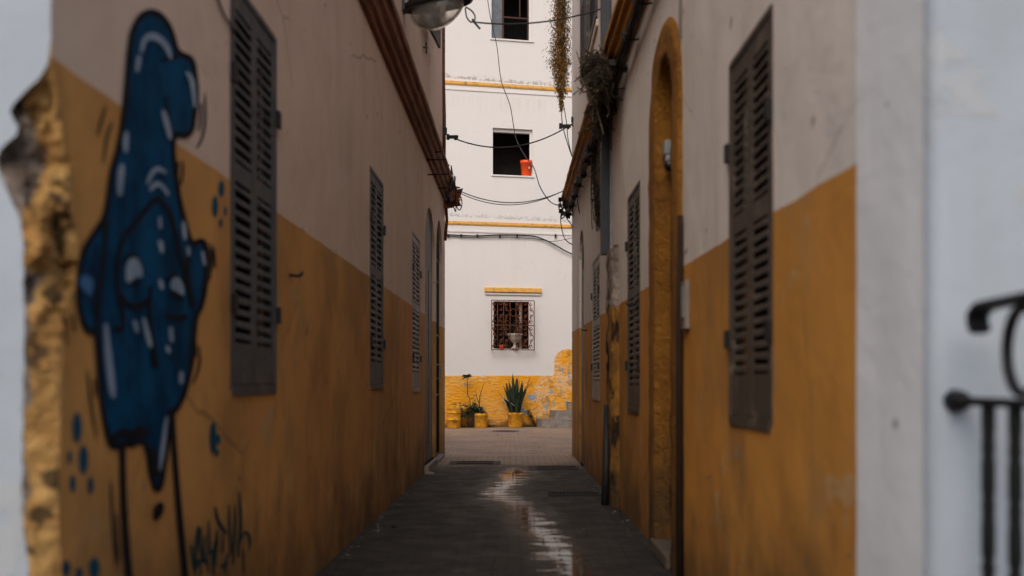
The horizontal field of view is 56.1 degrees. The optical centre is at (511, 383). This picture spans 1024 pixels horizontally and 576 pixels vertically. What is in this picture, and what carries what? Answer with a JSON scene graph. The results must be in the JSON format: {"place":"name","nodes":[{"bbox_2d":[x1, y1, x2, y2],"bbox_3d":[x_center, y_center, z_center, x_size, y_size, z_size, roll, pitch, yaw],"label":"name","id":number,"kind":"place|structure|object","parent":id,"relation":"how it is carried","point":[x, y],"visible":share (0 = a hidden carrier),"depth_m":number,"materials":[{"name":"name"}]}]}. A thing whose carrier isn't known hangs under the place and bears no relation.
{"place":"outdoors","nodes":[
{"label":"outdoors","id":0,"kind":"place"},
{"bbox_2d":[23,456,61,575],"bbox_3d":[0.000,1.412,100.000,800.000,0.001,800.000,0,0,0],"label":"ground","id":1,"kind":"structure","parent":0,"point":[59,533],"depth_m":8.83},
{"bbox_2d":[561,0,1023,575],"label":"house","id":2,"kind":"structure","parent":1,"relation":"on","point":[839,186],"depth_m":4.06,"materials":[{"name":"paint"}]},
{"bbox_2d":[452,189,562,204],"bbox_3d":[-0.068,-3.581,18.400,2.153,0.309,0.016,0,0,0],"label":"cable","id":3,"kind":"object","parent":2,"relation":"attached to","point":[510,204],"visible":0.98,"depth_m":18.39,"materials":[{"name":"black rubber"}]},
{"bbox_2d":[446,117,572,147],"bbox_3d":[0.053,-4.874,18.600,2.648,0.605,0.060,0,0,0],"label":"cable","id":4,"kind":"object","parent":2,"relation":"attached to","point":[561,126],"visible":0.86,"depth_m":18.59,"materials":[{"name":"black rubber"}]},
{"bbox_2d":[472,9,599,24],"bbox_3d":[0.346,-4.683,12.200,1.720,0.232,0.020,0,0,0],"label":"cable","id":5,"kind":"object","parent":2,"relation":"attached to","point":[537,22],"visible":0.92,"depth_m":12.19,"materials":[{"name":"black rubber"}]},
{"bbox_2d":[541,0,571,111],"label":"hanging vine","id":6,"kind":"object","parent":2,"relation":"hanging from","point":[558,50],"visible":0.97,"depth_m":20.27,"materials":[{"name":"green plant"}]},
{"bbox_2d":[558,197,572,218],"bbox_3d":[1.058,-3.481,18.743,0.349,0.551,0.503,0,0,-23],"label":"cable tangle","id":7,"kind":"object","parent":2,"relation":"attached to","point":[563,201],"visible":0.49,"depth_m":18.66,"materials":[{"name":"black rubber"}]},
{"bbox_2d":[560,208,572,244],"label":"cable","id":8,"kind":"object","parent":2,"relation":"attached to","point":[561,227],"visible":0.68,"depth_m":18.89,"materials":[{"name":"black rubber"}]},
{"bbox_2d":[561,107,571,155],"bbox_3d":[1.093,-4.978,18.956,0.058,1.166,0.737,0,0,-15],"label":"cable","id":9,"kind":"object","parent":2,"relation":"attached to","point":[564,131],"visible":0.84,"depth_m":19.11,"materials":[{"name":"black rubber"}]},
{"bbox_2d":[563,102,571,153],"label":"cable","id":10,"kind":"object","parent":2,"relation":"attached to","point":[567,129],"visible":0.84,"depth_m":19.12,"materials":[{"name":"black rubber"}]},
{"bbox_2d":[577,194,583,268],"bbox_3d":[1.210,-2.751,16.710,0.058,1.526,0.636,0,0,-6],"label":"cable","id":11,"kind":"object","parent":2,"relation":"attached to","point":[583,243],"visible":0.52,"depth_m":16.57,"materials":[{"name":"black rubber"}]},
{"bbox_2d":[582,241,583,464],"bbox_3d":[1.233,-0.625,16.525,0.017,4.050,1.050,0,0,0],"label":"door","id":12,"kind":"structure","parent":2,"relation":"in","point":[582,241],"depth_m":16.68,"materials":[{"name":"paint"}]},
{"bbox_2d":[580,0,597,83],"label":"window frame","id":13,"kind":"structure","parent":2,"relation":"in","point":[585,35],"depth_m":15.30,"materials":[{"name":"paint"}]},
{"bbox_2d":[587,137,599,231],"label":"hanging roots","id":14,"kind":"object","parent":2,"relation":"attached to","point":[595,169],"visible":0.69,"depth_m":13.19,"materials":[{"name":"brown plant"}]},
{"bbox_2d":[573,44,624,151],"bbox_3d":[1.088,-3.357,11.563,0.675,1.385,3.052,0,0,8],"label":"dead growth","id":15,"kind":"object","parent":2,"relation":"attached to","point":[595,76],"visible":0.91,"depth_m":10.55,"materials":[{"name":"brown plant"}]},
{"bbox_2d":[600,0,611,254],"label":"duct","id":16,"kind":"object","parent":2,"relation":"attached to","point":[605,184],"visible":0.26,"depth_m":11.65,"materials":[{"name":"grey metal"}]},
{"bbox_2d":[563,0,652,218],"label":"roof tiles","id":17,"kind":"object","parent":2,"relation":"attached to","point":[617,66],"visible":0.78,"depth_m":10.06,"materials":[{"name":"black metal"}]},
{"bbox_2d":[662,140,670,171],"bbox_3d":[1.286,-1.864,7.887,0.095,0.275,0.227,0,0,0],"label":"security camera","id":18,"kind":"object","parent":2,"relation":"attached to","point":[666,146],"visible":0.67,"depth_m":7.86,"materials":[{"name":"grey plastic"}]},
{"bbox_2d":[676,215,683,575],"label":"drainpipe","id":19,"kind":"object","parent":2,"relation":"attached to","point":[679,463],"visible":0.91,"depth_m":6.82,"materials":[{"name":"brown metal"}]},
{"bbox_2d":[679,0,681,37],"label":"cable","id":20,"kind":"object","parent":2,"relation":"attached to","point":[680,18],"visible":1,"depth_m":6.92,"materials":[{"name":"white plastic"}]},
{"bbox_2d":[681,280,689,329],"bbox_3d":[1.207,-0.550,6.695,0.042,0.340,0.150,0,0,0],"label":"meter box","id":21,"kind":"object","parent":2,"relation":"attached to","point":[685,304],"visible":1,"depth_m":6.62,"materials":[{"name":"plastic"}]},
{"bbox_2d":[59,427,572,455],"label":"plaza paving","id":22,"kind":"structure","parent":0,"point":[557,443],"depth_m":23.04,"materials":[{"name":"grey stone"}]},
{"bbox_2d":[446,409,460,427],"bbox_3d":[-1.856,1.094,30.595,0.481,0.612,0.481,0,0,0],"label":"plant pot","id":23,"kind":"object","parent":22,"relation":"on","point":[453,419],"visible":1,"depth_m":30.40,"materials":[{"name":"yellow paint"}]},
{"bbox_2d":[474,413,487,427],"bbox_3d":[-0.995,1.164,30.769,0.456,0.472,0.456,0,0,0],"label":"plant pot","id":24,"kind":"object","parent":22,"relation":"on","point":[480,420],"visible":0.98,"depth_m":30.59,"materials":[{"name":"yellow paint"}]},
{"bbox_2d":[459,401,484,420],"bbox_3d":[-1.297,0.901,30.770,1.034,0.687,0.636,0,0,0],"label":"leafy bush","id":25,"kind":"object","parent":24,"relation":"in","point":[467,412],"visible":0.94,"depth_m":30.69,"materials":[{"name":"green plant"}]},
{"bbox_2d":[471,382,484,406],"bbox_3d":[-1.105,0.439,30.774,0.486,1.088,0.115,0,0,-15],"label":"bare shrub","id":26,"kind":"object","parent":24,"relation":"in","point":[479,397],"visible":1,"depth_m":30.74,"materials":[{"name":"brown plant"}]},
{"bbox_2d":[446,424,536,426],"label":"ground weeds","id":27,"kind":"object","parent":22,"relation":"on","point":[530,425],"visible":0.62,"depth_m":31.16,"materials":[{"name":"green plant"}]},
{"bbox_2d":[479,430,531,432],"bbox_3d":[-0.189,1.396,28.378,1.560,0.016,1.560,0,0,0],"label":"manhole cover","id":28,"kind":"object","parent":22,"relation":"on","point":[505,431],"visible":1,"depth_m":28.14,"materials":[{"name":"metal"}]},
{"bbox_2d":[445,0,571,427],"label":"house","id":29,"kind":"structure","parent":22,"relation":"on","point":[488,279],"depth_m":31.30,"materials":[{"name":"white paint"}]},
{"bbox_2d":[447,234,571,253],"bbox_3d":[-0.058,-4.469,31.271,5.740,0.900,0.146,0,0,-11],"label":"cable","id":30,"kind":"object","parent":29,"relation":"attached to","point":[499,235],"visible":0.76,"depth_m":31.22,"materials":[{"name":"black rubber"}]},
{"bbox_2d":[492,0,528,39],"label":"window frame","id":31,"kind":"structure","parent":29,"relation":"in","point":[498,16],"depth_m":31.40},
{"bbox_2d":[451,236,570,241],"bbox_3d":[-0.281,-4.774,31.178,5.264,0.217,0.196,0,0,-9],"label":"cable","id":32,"kind":"object","parent":29,"relation":"attached to","point":[523,238],"visible":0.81,"depth_m":31.37,"materials":[{"name":"black rubber"}]},
{"bbox_2d":[507,333,522,348],"bbox_3d":[0.094,-1.394,31.359,0.518,0.491,0.518,0,0,0],"label":"urn","id":33,"kind":"object","parent":29,"relation":"on","point":[514,338],"visible":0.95,"depth_m":31.21,"materials":[{"name":"stone"}]},
{"bbox_2d":[495,305,527,336],"bbox_3d":[-0.006,-2.040,31.390,1.126,1.070,0.302,0,0,0],"label":"potted shrub","id":34,"kind":"object","parent":33,"relation":"in","point":[511,328],"visible":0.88,"depth_m":31.36,"materials":[{"name":"green plant"}]},
{"bbox_2d":[487,0,557,205],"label":"cable","id":35,"kind":"object","parent":29,"relation":"hanging from","point":[512,116],"visible":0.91,"depth_m":25.42,"materials":[{"name":"black rubber"}]},
{"bbox_2d":[520,160,531,175],"bbox_3d":[0.473,-7.080,31.540,0.420,0.546,0.420,0,0,0],"label":"bucket","id":36,"kind":"object","parent":29,"relation":"on","point":[526,167],"visible":0.94,"depth_m":31.39,"materials":[{"name":"orange plastic"}]},
{"bbox_2d":[507,412,523,427],"bbox_3d":[0.114,1.157,30.993,0.520,0.486,0.520,0,0,0],"label":"plant pot","id":37,"kind":"object","parent":22,"relation":"on","point":[515,420],"visible":0.96,"depth_m":30.79,"materials":[{"name":"yellow paint"}]},
{"bbox_2d":[498,373,529,412],"bbox_3d":[0.073,0.314,30.982,1.054,1.320,0.369,0,0,0],"label":"snake plant","id":38,"kind":"object","parent":37,"relation":"on","point":[515,395],"visible":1,"depth_m":30.95,"materials":[{"name":"green plant"}]},
{"bbox_2d":[536,402,571,427],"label":"steps","id":39,"kind":"structure","parent":22,"relation":"on","point":[560,419],"depth_m":30.70,"materials":[{"name":"grey stone"}]},
{"bbox_2d":[526,410,536,424],"bbox_3d":[0.619,1.091,31.323,0.378,0.515,0.183,0,0,0],"label":"weed","id":40,"kind":"object","parent":39,"relation":"on","point":[531,416],"visible":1,"depth_m":31.31,"materials":[{"name":"green plant"}]},
{"bbox_2d":[462,374,471,415],"bbox_3d":[-1.430,0.349,30.685,0.356,1.351,0.310,0,0,-42],"label":"rosette plant","id":41,"kind":"object","parent":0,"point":[467,376],"visible":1,"depth_m":30.66,"materials":[{"name":"green plant"}]},
{"bbox_2d":[315,456,674,575],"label":"alley paving","id":42,"kind":"structure","parent":0,"point":[476,523],"depth_m":9.11,"materials":[{"name":"grey stone"}]},
{"bbox_2d":[0,0,462,575],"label":"house","id":43,"kind":"structure","parent":42,"relation":"on","point":[222,298],"depth_m":4.72,"materials":[{"name":"paint"}]},
{"bbox_2d":[217,0,235,33],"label":"cable","id":44,"kind":"object","parent":43,"relation":"attached to","point":[227,20],"visible":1,"depth_m":4.84,"materials":[{"name":"black rubber"}]},
{"bbox_2d":[425,211,431,462],"bbox_3d":[-1.392,-0.810,15.850,0.025,4.180,1.700,0,0,0],"label":"door","id":45,"kind":"structure","parent":43,"relation":"in","point":[428,239],"depth_m":15.92,"materials":[{"name":"paint"}]},
{"bbox_2d":[430,29,440,47],"bbox_3d":[-1.275,-6.310,14.701,0.250,1.780,1.602,0,0,0],"label":"window frame","id":46,"kind":"structure","parent":43,"relation":"in","point":[436,34],"depth_m":15.20,"materials":[{"name":"paint"}]},
{"bbox_2d":[402,0,472,30],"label":"street lamp","id":47,"kind":"object","parent":43,"relation":"attached to","point":[429,15],"visible":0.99,"depth_m":12.09,"materials":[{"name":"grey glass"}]},
{"bbox_2d":[465,6,475,22],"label":"cable","id":48,"kind":"object","parent":47,"relation":"attached to","point":[472,12],"visible":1,"depth_m":12.19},
{"bbox_2d":[442,27,445,154],"bbox_3d":[-1.300,-6.900,18.275,0.079,6.002,0.214,0,0,0],"label":"drainpipe","id":49,"kind":"object","parent":43,"relation":"on","point":[443,86],"visible":0.71,"depth_m":18.29,"materials":[{"name":"metal"}]},
{"bbox_2d":[444,202,447,240],"bbox_3d":[-1.288,-3.174,18.735,0.074,0.755,0.094,0,0,23],"label":"pipe stub","id":50,"kind":"object","parent":43,"relation":"attached to","point":[446,225],"visible":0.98,"depth_m":18.72,"materials":[{"name":"metal"}]},
{"bbox_2d":[443,127,456,211],"bbox_3d":[-1.288,-4.099,18.288,0.480,1.402,1.420,0,0,0],"label":"cable tangle","id":51,"kind":"object","parent":43,"relation":"attached to","point":[452,179],"visible":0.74,"depth_m":18.01,"materials":[{"name":"black rubber"}]},
{"bbox_2d":[458,190,556,202],"bbox_3d":[-0.075,-3.653,18.600,2.115,0.298,0.020,0,0,0],"label":"cable","id":52,"kind":"object","parent":43,"relation":"attached to","point":[504,202],"visible":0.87,"depth_m":18.59,"materials":[{"name":"black rubber"}]},
{"bbox_2d":[448,461,500,464],"bbox_3d":[-0.652,1.391,17.009,0.906,0.015,0.711,0,0,0],"label":"drain cover","id":53,"kind":"object","parent":42,"relation":"on","point":[475,463],"visible":1,"depth_m":16.82,"materials":[{"name":"metal"}]},
{"bbox_2d":[345,429,647,568],"bbox_3d":[-0.098,1.395,18.241,2.622,0.040,23.493,0,0,0],"label":"grit","id":54,"kind":"object","parent":42,"relation":"on","point":[505,490],"visible":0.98,"depth_m":10.29,"materials":[{"name":"grey gravel"}]},
{"bbox_2d":[528,466,585,469],"bbox_3d":[0.744,1.391,15.946,0.940,0.015,0.826,0,0,0],"label":"drain cover","id":55,"kind":"object","parent":42,"relation":"on","point":[556,467],"visible":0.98,"depth_m":15.86,"materials":[{"name":"metal"}]},
{"bbox_2d":[536,492,600,497],"bbox_3d":[0.779,1.391,12.109,0.930,0.015,0.648,0,0,0],"label":"drain cover","id":56,"kind":"object","parent":42,"relation":"on","point":[568,494],"visible":0.87,"depth_m":12.02,"materials":[{"name":"metal"}]},
{"bbox_2d":[601,404,609,504],"bbox_3d":[1.105,0.822,11.240,0.092,1.165,0.375,0,0,12],"label":"broken pipe","id":57,"kind":"object","parent":42,"relation":"on","point":[605,486],"visible":0.98,"depth_m":11.12,"materials":[{"name":"black metal"}]},
{"bbox_3d":[1.980,1.190,1.965,1.660,0.420,1.730,0,0,0],"label":"landing","id":58,"kind":"object","parent":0,"visible":0},
{"bbox_2d":[943,292,1023,575],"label":"railing","id":59,"kind":"object","parent":58,"relation":"on","point":[977,322],"visible":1,"depth_m":2.54,"materials":[{"name":"black metal"}]}
]}

